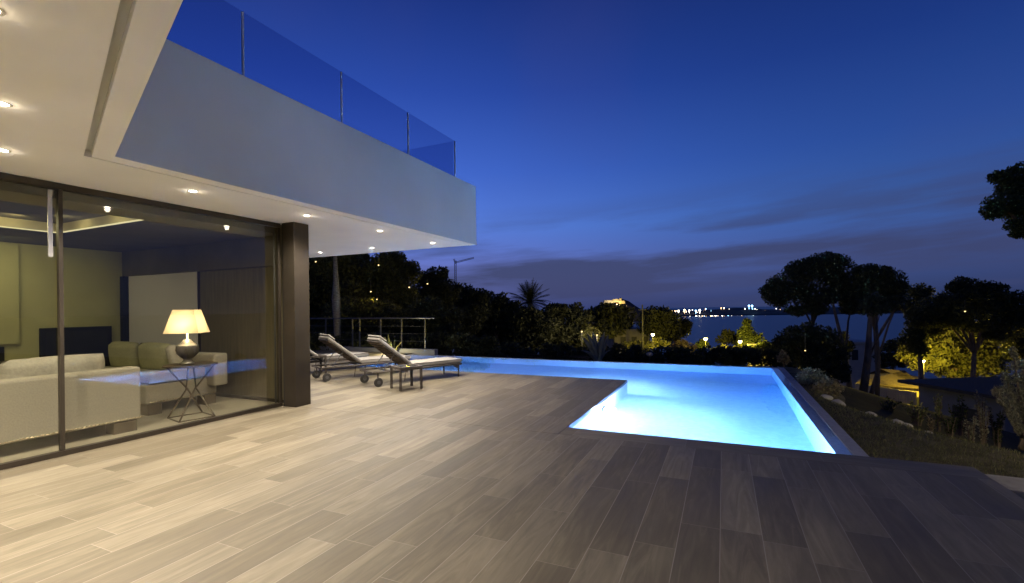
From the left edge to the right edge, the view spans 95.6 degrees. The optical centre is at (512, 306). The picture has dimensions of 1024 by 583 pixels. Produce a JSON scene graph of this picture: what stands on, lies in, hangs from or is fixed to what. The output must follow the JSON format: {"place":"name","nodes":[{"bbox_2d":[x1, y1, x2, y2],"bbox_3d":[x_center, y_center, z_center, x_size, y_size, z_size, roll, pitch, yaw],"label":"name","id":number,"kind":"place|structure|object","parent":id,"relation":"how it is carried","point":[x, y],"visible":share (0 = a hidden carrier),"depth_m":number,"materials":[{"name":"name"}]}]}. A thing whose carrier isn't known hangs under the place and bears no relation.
{"place":"outdoors","nodes":[
{"label":"outdoors","id":0,"kind":"place"},
{"bbox_2d":[453,257,473,281],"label":"tower crane","id":1,"kind":"object","parent":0,"point":[456,270],"visible":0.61,"depth_m":159.78,"materials":[{"name":"paint"}]},
{"bbox_2d":[0,350,1023,582],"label":"deck","id":2,"kind":"structure","parent":0,"point":[345,476],"depth_m":3.40,"materials":[{"name":"brown wood"}]},
{"bbox_2d":[0,0,476,470],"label":"villa","id":3,"kind":"object","parent":2,"relation":"on","point":[152,177],"visible":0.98,"depth_m":6.06,"materials":[{"name":"white paint"}]},
{"bbox_2d":[0,353,141,444],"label":"sofa","id":4,"kind":"object","parent":3,"relation":"on","point":[97,393],"visible":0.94,"depth_m":5.16,"materials":[{"name":"fabric"}]},
{"bbox_2d":[105,341,226,415],"bbox_3d":[-6.001,1.067,7.465,2.770,0.968,1.060,-1,0,24],"label":"sofa","id":5,"kind":"object","parent":3,"relation":"on","point":[159,384],"visible":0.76,"depth_m":7.21,"materials":[{"name":"fabric"}]},
{"bbox_2d":[162,361,217,422],"bbox_3d":[-4.415,1.155,6.371,0.630,0.736,0.659,-1,0,36],"label":"side table","id":6,"kind":"object","parent":3,"relation":"on","point":[193,366],"visible":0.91,"depth_m":6.32,"materials":[{"name":"metal"}]},
{"bbox_2d":[163,310,209,364],"bbox_3d":[-4.442,0.414,6.336,0.410,0.745,0.410,-1,0,-15],"label":"table lamp","id":7,"kind":"object","parent":6,"relation":"on","point":[187,322],"visible":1,"depth_m":6.22,"materials":[{"name":"fabric"}]},
{"bbox_2d":[241,11,455,176],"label":"posts","id":8,"kind":"object","parent":3,"relation":"on","point":[242,51],"visible":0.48,"depth_m":6.42,"materials":[{"name":"grey metal"}]},
{"bbox_2d":[310,354,326,372],"bbox_3d":[-4.583,1.330,10.710,0.444,0.420,0.444,-1,0,-38],"label":"side table","id":9,"kind":"object","parent":2,"relation":"on","point":[320,356],"visible":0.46,"depth_m":10.65,"materials":[{"name":"grey metal"}]},
{"bbox_2d":[310,350,368,370],"bbox_3d":[-4.540,1.064,11.136,2.020,0.958,0.688,-1,0,-41],"label":"sun lounger","id":10,"kind":"object","parent":2,"relation":"on","point":[335,356],"visible":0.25,"depth_m":11.06,"materials":[{"name":"fabric"}]},
{"bbox_2d":[311,334,410,381],"bbox_3d":[-3.315,1.045,10.304,2.020,0.958,0.688,-1,0,-41],"label":"sun lounger","id":11,"kind":"object","parent":2,"relation":"on","point":[332,344],"visible":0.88,"depth_m":9.93,"materials":[{"name":"fabric"}]},
{"bbox_2d":[384,335,401,350],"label":"agave","id":12,"kind":"object","parent":2,"relation":"on","point":[388,342],"visible":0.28,"depth_m":15.73,"materials":[{"name":"green plant"}]},
{"bbox_2d":[390,364,422,390],"bbox_3d":[-1.950,1.288,8.503,0.444,0.420,0.444,-1,0,-38],"label":"side table","id":13,"kind":"object","parent":2,"relation":"on","point":[401,367],"visible":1,"depth_m":8.45,"materials":[{"name":"grey metal"}]},
{"bbox_2d":[359,335,461,386],"bbox_3d":[-2.043,1.026,9.550,2.020,0.958,0.688,-1,0,-41],"label":"sun lounger","id":14,"kind":"object","parent":2,"relation":"on","point":[380,344],"visible":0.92,"depth_m":9.21,"materials":[{"name":"fabric"}]},
{"bbox_2d":[344,354,868,456],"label":"swimming pool","id":15,"kind":"structure","parent":2,"relation":"in","point":[776,407],"depth_m":7.04,"materials":[{"name":"liquid"}]},
{"bbox_2d":[559,427,992,479],"bbox_3d":[2.285,1.491,4.693,3.723,0.119,0.329,-1,0,24],"label":"pool coping","id":16,"kind":"object","parent":15,"relation":"on","point":[944,469],"visible":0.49,"depth_m":4.50,"materials":[{"name":"grey stone"}]},
{"bbox_2d":[166,0,1023,308],"label":"sky","id":17,"kind":"structure","parent":0,"point":[670,153],"materials":[{"name":"blue"}]},
{"bbox_2d":[593,299,641,321],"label":"hill","id":18,"kind":"structure","parent":0,"point":[630,305],"depth_m":961.66,"materials":[{"name":"green plant"}]},
{"bbox_2d":[599,297,624,304],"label":"fortress","id":19,"kind":"structure","parent":18,"relation":"on","point":[619,301],"depth_m":945.01,"materials":[{"name":"stone"}]},
{"bbox_2d":[344,304,1023,378],"bbox_3d":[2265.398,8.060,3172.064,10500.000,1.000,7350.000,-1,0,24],"label":"sea","id":20,"kind":"structure","parent":0,"point":[711,328],"depth_m":689.91,"materials":[{"name":"blue liquid"}]},
{"bbox_2d":[643,307,903,315],"bbox_3d":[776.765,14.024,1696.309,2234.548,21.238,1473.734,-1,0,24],"label":"shore","id":21,"kind":"structure","parent":0,"point":[731,312],"depth_m":1393.31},
{"bbox_2d":[783,367,1023,477],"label":"lawn","id":22,"kind":"structure","parent":0,"point":[792,371],"depth_m":4.99,"materials":[{"name":"plant"}]},
{"bbox_2d":[793,367,828,384],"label":"shrub","id":23,"kind":"object","parent":22,"relation":"on","point":[809,375],"visible":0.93,"depth_m":8.92,"materials":[{"name":"green plant"}]},
{"bbox_2d":[821,394,832,399],"bbox_3d":[5.267,1.533,7.798,0.206,0.129,0.154,-1,0,24],"label":"rock","id":24,"kind":"object","parent":22,"relation":"on","point":[828,397],"visible":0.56,"depth_m":7.74,"materials":[{"name":"grey stone"}]},
{"bbox_2d":[812,377,845,396],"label":"shrub","id":25,"kind":"object","parent":22,"relation":"on","point":[825,386],"visible":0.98,"depth_m":8.25,"materials":[{"name":"green plant"}]},
{"bbox_2d":[832,399,845,405],"bbox_3d":[5.160,1.551,7.360,0.216,0.182,0.258,-1,0,40],"label":"rock","id":26,"kind":"object","parent":22,"relation":"on","point":[839,401],"visible":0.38,"depth_m":7.29,"materials":[{"name":"grey stone"}]},
{"bbox_2d":[839,384,1023,453],"bbox_3d":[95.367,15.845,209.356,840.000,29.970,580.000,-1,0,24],"label":"ground","id":27,"kind":"structure","parent":0,"point":[859,400],"depth_m":8.98,"materials":[{"name":"green plant"}]},
{"bbox_2d":[309,254,366,329],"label":"pine tree","id":28,"kind":"object","parent":27,"relation":"on","point":[320,275],"visible":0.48,"depth_m":23.60,"materials":[{"name":"green plant"}]},
{"bbox_2d":[309,254,378,326],"bbox_3d":[-10.676,0.141,28.034,6.067,7.934,3.519,-1,0,4],"label":"pine tree","id":29,"kind":"object","parent":27,"relation":"on","point":[360,260],"visible":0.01,"depth_m":27.20,"materials":[{"name":"green plant"}]},
{"bbox_2d":[332,254,364,343],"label":"palm tree","id":30,"kind":"object","parent":27,"relation":"on","point":[336,303],"visible":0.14,"depth_m":17.22,"materials":[{"name":"brown plant"}]},
{"bbox_2d":[310,296,406,341],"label":"pine tree","id":31,"kind":"object","parent":27,"relation":"on","point":[370,307],"visible":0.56,"depth_m":20.64,"materials":[{"name":"green plant"}]},
{"bbox_2d":[354,253,373,289],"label":"pine tree","id":32,"kind":"object","parent":27,"relation":"on","point":[366,256],"visible":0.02,"depth_m":28.62,"materials":[{"name":"green plant"}]},
{"bbox_2d":[310,317,437,354],"bbox_3d":[-6.113,1.190,16.786,7.950,1.572,0.200,-1,0,24],"label":"railing","id":33,"kind":"object","parent":27,"relation":"on","point":[415,351],"visible":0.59,"depth_m":15.87,"materials":[{"name":"metal"}]},
{"bbox_2d":[348,251,423,340],"bbox_3d":[-6.969,0.382,25.782,4.413,7.162,3.513,-1,0,24],"label":"pine tree","id":34,"kind":"object","parent":27,"relation":"on","point":[392,275],"visible":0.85,"depth_m":25.03,"materials":[{"name":"green plant"}]},
{"bbox_2d":[310,329,506,357],"bbox_3d":[-4.174,1.696,17.658,8.023,1.768,2.278,-1,0,0],"label":"hedge","id":35,"kind":"object","parent":27,"relation":"on","point":[446,344],"visible":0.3,"depth_m":17.23,"materials":[{"name":"green plant"}]},
{"bbox_2d":[385,295,466,348],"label":"pine tree","id":36,"kind":"object","parent":27,"relation":"on","point":[428,307],"visible":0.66,"depth_m":20.00,"materials":[{"name":"green plant"}]},
{"bbox_2d":[412,265,462,319],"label":"pine tree","id":37,"kind":"object","parent":27,"relation":"on","point":[441,287],"visible":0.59,"depth_m":29.46,"materials":[{"name":"green plant"}]},
{"bbox_2d":[382,290,515,343],"bbox_3d":[-6.181,2.145,40.024,14.078,9.923,5.722,-1,0,6],"label":"pine tree","id":38,"kind":"object","parent":27,"relation":"on","point":[480,333],"visible":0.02,"depth_m":38.95,"materials":[{"name":"green plant"}]},
{"bbox_2d":[441,283,491,334],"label":"pine tree","id":39,"kind":"object","parent":27,"relation":"on","point":[473,302],"visible":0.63,"depth_m":32.19,"materials":[{"name":"green plant"}]},
{"bbox_2d":[478,290,521,344],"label":"pine tree","id":40,"kind":"object","parent":27,"relation":"on","point":[502,304],"visible":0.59,"depth_m":37.44,"materials":[{"name":"green plant"}]},
{"bbox_2d":[507,279,550,308],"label":"palm tree","id":41,"kind":"object","parent":27,"relation":"on","point":[529,294],"visible":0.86,"depth_m":51.58,"materials":[{"name":"green plant"}]},
{"bbox_2d":[497,305,563,350],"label":"pine tree","id":42,"kind":"object","parent":27,"relation":"on","point":[524,329],"visible":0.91,"depth_m":37.28,"materials":[{"name":"green plant"}]},
{"bbox_2d":[533,302,594,344],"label":"pine tree","id":43,"kind":"object","parent":27,"relation":"on","point":[567,315],"visible":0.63,"depth_m":40.70,"materials":[{"name":"green plant"}]},
{"bbox_2d":[534,318,617,352],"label":"pine tree","id":44,"kind":"object","parent":27,"relation":"on","point":[602,326],"visible":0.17,"depth_m":42.63,"materials":[{"name":"green plant"}]},
{"bbox_2d":[577,324,601,342],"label":"shrub","id":45,"kind":"object","parent":27,"relation":"on","point":[589,329],"visible":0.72,"depth_m":39.80,"materials":[{"name":"green plant"}]},
{"bbox_2d":[580,332,610,360],"bbox_3d":[3.006,1.663,16.569,1.154,1.542,0.410,-1,0,-1],"label":"agave","id":46,"kind":"object","parent":27,"relation":"on","point":[597,352],"visible":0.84,"depth_m":16.48,"materials":[{"name":"green plant"}]},
{"bbox_2d":[585,302,637,347],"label":"pine tree","id":47,"kind":"object","parent":27,"relation":"on","point":[618,316],"visible":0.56,"depth_m":45.72,"materials":[{"name":"green plant"}]},
{"bbox_2d":[607,327,649,347],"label":"bush","id":48,"kind":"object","parent":27,"relation":"on","point":[633,333],"depth_m":46.00,"materials":[{"name":"green plant"}]},
{"bbox_2d":[621,339,652,352],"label":"shrub","id":49,"kind":"object","parent":27,"relation":"on","point":[636,341],"visible":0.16,"depth_m":43.08,"materials":[{"name":"green plant"}]},
{"bbox_2d":[642,305,643,351],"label":"utility pole","id":50,"kind":"object","parent":27,"relation":"on","point":[642,331],"visible":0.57,"depth_m":41.94,"materials":[{"name":"metal"}]},
{"bbox_2d":[495,341,802,368],"bbox_3d":[5.935,2.451,19.024,14.234,2.334,2.881,-1,0,0],"label":"hedge","id":51,"kind":"object","parent":27,"relation":"on","point":[731,356],"visible":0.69,"depth_m":18.49,"materials":[{"name":"green plant"}]},
{"bbox_2d":[646,352,652,362],"bbox_3d":[4.613,1.959,15.599,0.230,0.866,0.230,-1,0,24],"label":"garden lamp","id":52,"kind":"object","parent":27,"relation":"on","point":[649,354],"visible":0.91,"depth_m":15.54,"materials":[{"name":"metal"}]},
{"bbox_2d":[644,337,670,349],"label":"shrub","id":53,"kind":"object","parent":27,"relation":"on","point":[655,342],"visible":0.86,"depth_m":41.70,"materials":[{"name":"green plant"}]},
{"bbox_2d":[636,305,681,338],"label":"pine tree","id":54,"kind":"object","parent":27,"relation":"on","point":[661,322],"visible":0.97,"depth_m":44.30,"materials":[{"name":"green plant"}]},
{"bbox_2d":[662,316,692,363],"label":"pine tree","id":55,"kind":"object","parent":27,"relation":"on","point":[687,326],"visible":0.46,"depth_m":47.60,"materials":[{"name":"green plant"}]},
{"bbox_2d":[669,339,697,351],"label":"shrub","id":56,"kind":"object","parent":27,"relation":"on","point":[683,343],"visible":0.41,"depth_m":43.62,"materials":[{"name":"green plant"}]},
{"bbox_2d":[695,338,709,347],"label":"shrub","id":57,"kind":"object","parent":27,"relation":"on","point":[700,344],"visible":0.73,"depth_m":65.71,"materials":[{"name":"green plant"}]},
{"bbox_2d":[715,328,740,345],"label":"round tree","id":58,"kind":"object","parent":27,"relation":"on","point":[728,336],"visible":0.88,"depth_m":69.53,"materials":[{"name":"green plant"}]},
{"bbox_2d":[732,344,747,350],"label":"shrub","id":59,"kind":"object","parent":27,"relation":"on","point":[741,345],"visible":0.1,"depth_m":54.98,"materials":[{"name":"green plant"}]},
{"bbox_2d":[735,318,764,365],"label":"tree","id":60,"kind":"object","parent":27,"relation":"on","point":[746,334],"visible":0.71,"depth_m":61.54,"materials":[{"name":"green plant"}]},
{"bbox_2d":[747,339,775,357],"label":"shrub","id":61,"kind":"object","parent":27,"relation":"on","point":[764,344],"visible":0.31,"depth_m":55.42,"materials":[{"name":"green plant"}]},
{"bbox_2d":[777,349,790,366],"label":"shrub","id":62,"kind":"object","parent":27,"relation":"on","point":[783,357],"visible":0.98,"depth_m":12.84,"materials":[{"name":"green plant"}]},
{"bbox_2d":[757,251,861,324],"bbox_3d":[10.965,0.760,17.088,3.719,5.624,1.919,-1,0,10],"label":"pine tree","id":63,"kind":"object","parent":27,"relation":"on","point":[830,270],"visible":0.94,"depth_m":16.73,"materials":[{"name":"green plant"}]},
{"bbox_2d":[770,321,852,382],"bbox_3d":[9.683,1.748,15.055,2.401,2.607,1.799,-1,0,24],"label":"broad bush","id":64,"kind":"object","parent":27,"relation":"on","point":[821,352],"visible":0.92,"depth_m":14.76,"materials":[{"name":"green plant"}]},
{"bbox_2d":[823,291,853,387],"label":"pine tree","id":65,"kind":"object","parent":27,"relation":"on","point":[833,298],"visible":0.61,"depth_m":16.46,"materials":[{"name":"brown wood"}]},
{"bbox_2d":[798,339,879,388],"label":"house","id":66,"kind":"structure","parent":27,"relation":"on","point":[856,360],"depth_m":54.99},
{"bbox_2d":[852,350,857,359],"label":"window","id":67,"kind":"structure","parent":66,"relation":"in","point":[855,352],"depth_m":54.94,"materials":[{"name":"black glass"}]},
{"bbox_2d":[839,331,855,385],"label":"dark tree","id":68,"kind":"object","parent":27,"relation":"on","point":[851,343],"visible":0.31,"depth_m":39.60,"materials":[{"name":"plant"}]},
{"bbox_2d":[841,263,912,393],"bbox_3d":[12.627,1.072,15.983,1.998,5.213,1.254,-1,0,8],"label":"pine tree","id":69,"kind":"object","parent":27,"relation":"on","point":[869,279],"visible":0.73,"depth_m":15.82,"materials":[{"name":"green plant"}]},
{"bbox_2d":[855,299,907,392],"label":"pine tree","id":70,"kind":"object","parent":27,"relation":"on","point":[875,309],"visible":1,"depth_m":14.56,"materials":[{"name":"brown plant"}]},
{"bbox_2d":[859,293,911,395],"bbox_3d":[12.172,1.515,15.150,1.542,3.958,0.764,-1,0,13],"label":"pine tree","id":71,"kind":"object","parent":27,"relation":"on","point":[874,299],"visible":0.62,"depth_m":15.17,"materials":[{"name":"brown plant"}]},
{"bbox_2d":[855,383,916,404],"bbox_3d":[23.355,5.463,29.100,3.001,1.090,0.059,-1,0,39],"label":"fence","id":72,"kind":"object","parent":27,"relation":"on","point":[904,396],"visible":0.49,"depth_m":28.70,"materials":[{"name":"grey concrete"}]},
{"bbox_2d":[878,396,901,411],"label":"garden plant","id":73,"kind":"object","parent":27,"relation":"on","point":[889,407],"visible":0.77,"depth_m":8.88,"materials":[{"name":"green plant"}]},
{"bbox_2d":[872,338,908,369],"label":"dark tree","id":74,"kind":"object","parent":27,"relation":"on","point":[888,359],"visible":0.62,"depth_m":47.54,"materials":[{"name":"plant"}]},
{"bbox_2d":[856,369,927,406],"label":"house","id":75,"kind":"structure","parent":27,"relation":"on","point":[889,378],"depth_m":32.31,"materials":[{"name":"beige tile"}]},
{"bbox_2d":[902,400,928,425],"bbox_3d":[6.903,1.816,7.896,0.310,0.399,0.443,-1,0,12],"label":"garden plant","id":76,"kind":"object","parent":27,"relation":"on","point":[917,419],"visible":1,"depth_m":7.87,"materials":[{"name":"green plant"}]},
{"bbox_2d":[896,282,947,403],"bbox_3d":[21.099,2.568,24.044,2.179,7.702,1.828,-1,0,24],"label":"round tree","id":77,"kind":"object","parent":27,"relation":"on","point":[915,345],"visible":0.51,"depth_m":23.78,"materials":[{"name":"plant"}]},
{"bbox_2d":[926,414,934,431],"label":"garden plant","id":78,"kind":"object","parent":27,"relation":"on","point":[931,427],"visible":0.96,"depth_m":7.48,"materials":[{"name":"green plant"}]},
{"bbox_2d":[933,394,942,431],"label":"garden plant","id":79,"kind":"object","parent":27,"relation":"on","point":[938,407],"visible":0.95,"depth_m":7.70,"materials":[{"name":"green plant"}]},
{"bbox_2d":[940,415,959,437],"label":"garden plant","id":80,"kind":"object","parent":27,"relation":"on","point":[951,427],"visible":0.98,"depth_m":7.37,"materials":[{"name":"green plant"}]},
{"bbox_2d":[894,326,1015,377],"bbox_3d":[30.338,4.383,31.992,7.483,7.487,4.911,-1,0,-22],"label":"leafy tree","id":81,"kind":"object","parent":27,"relation":"on","point":[949,355],"visible":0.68,"depth_m":30.96,"materials":[{"name":"green plant"}]},
{"bbox_2d":[897,376,1018,433],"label":"house","id":82,"kind":"structure","parent":27,"relation":"on","point":[951,390],"depth_m":17.87,"materials":[{"name":"tile"}]},
{"bbox_2d":[952,405,978,422],"bbox_3d":[16.885,4.766,17.283,0.060,2.000,0.900,-1,0,-6],"label":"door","id":83,"kind":"structure","parent":82,"relation":"in","point":[971,412],"depth_m":17.12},
{"bbox_2d":[948,395,969,435],"bbox_3d":[7.598,1.848,7.876,0.264,0.680,0.267,-1,0,-2],"label":"garden plant","id":84,"kind":"object","parent":27,"relation":"on","point":[960,414],"visible":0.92,"depth_m":7.86,"materials":[{"name":"green plant"}]},
{"bbox_2d":[903,275,1023,376],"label":"pine tree","id":85,"kind":"object","parent":27,"relation":"on","point":[998,309],"visible":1,"depth_m":21.45,"materials":[{"name":"green plant"}]},
{"bbox_2d":[962,415,977,441],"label":"garden plant","id":86,"kind":"object","parent":27,"relation":"on","point":[970,429],"visible":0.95,"depth_m":7.19,"materials":[{"name":"green plant"}]},
{"bbox_2d":[972,389,993,444],"bbox_3d":[7.485,1.774,7.385,0.255,0.909,0.149,-1,0,40],"label":"garden plant","id":87,"kind":"object","parent":27,"relation":"on","point":[982,436],"visible":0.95,"depth_m":7.38,"materials":[{"name":"green plant"}]},
{"bbox_2d":[987,409,1005,447],"bbox_3d":[7.936,1.997,7.579,0.228,0.640,0.242,-1,0,24],"label":"garden plant","id":88,"kind":"object","parent":27,"relation":"on","point":[997,438],"visible":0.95,"depth_m":7.58,"materials":[{"name":"green plant"}]},
{"bbox_2d":[978,161,1023,238],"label":"pine tree","id":89,"kind":"object","parent":27,"relation":"on","point":[1007,201],"visible":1,"depth_m":15.38,"materials":[{"name":"green plant"}]},
{"bbox_2d":[989,346,1023,450],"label":"juniper","id":90,"kind":"object","parent":27,"relation":"on","point":[1011,410],"visible":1,"depth_m":7.22,"materials":[{"name":"green plant"}]},
{"bbox_2d":[989,328,1023,361],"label":"dark tree","id":91,"kind":"object","parent":27,"relation":"on","point":[1018,344],"visible":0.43,"depth_m":23.80,"materials":[{"name":"green plant"}]},
{"bbox_2d":[985,474,1023,498],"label":"path","id":92,"kind":"structure","parent":0,"point":[1015,485],"depth_m":3.82,"materials":[{"name":"concrete"}]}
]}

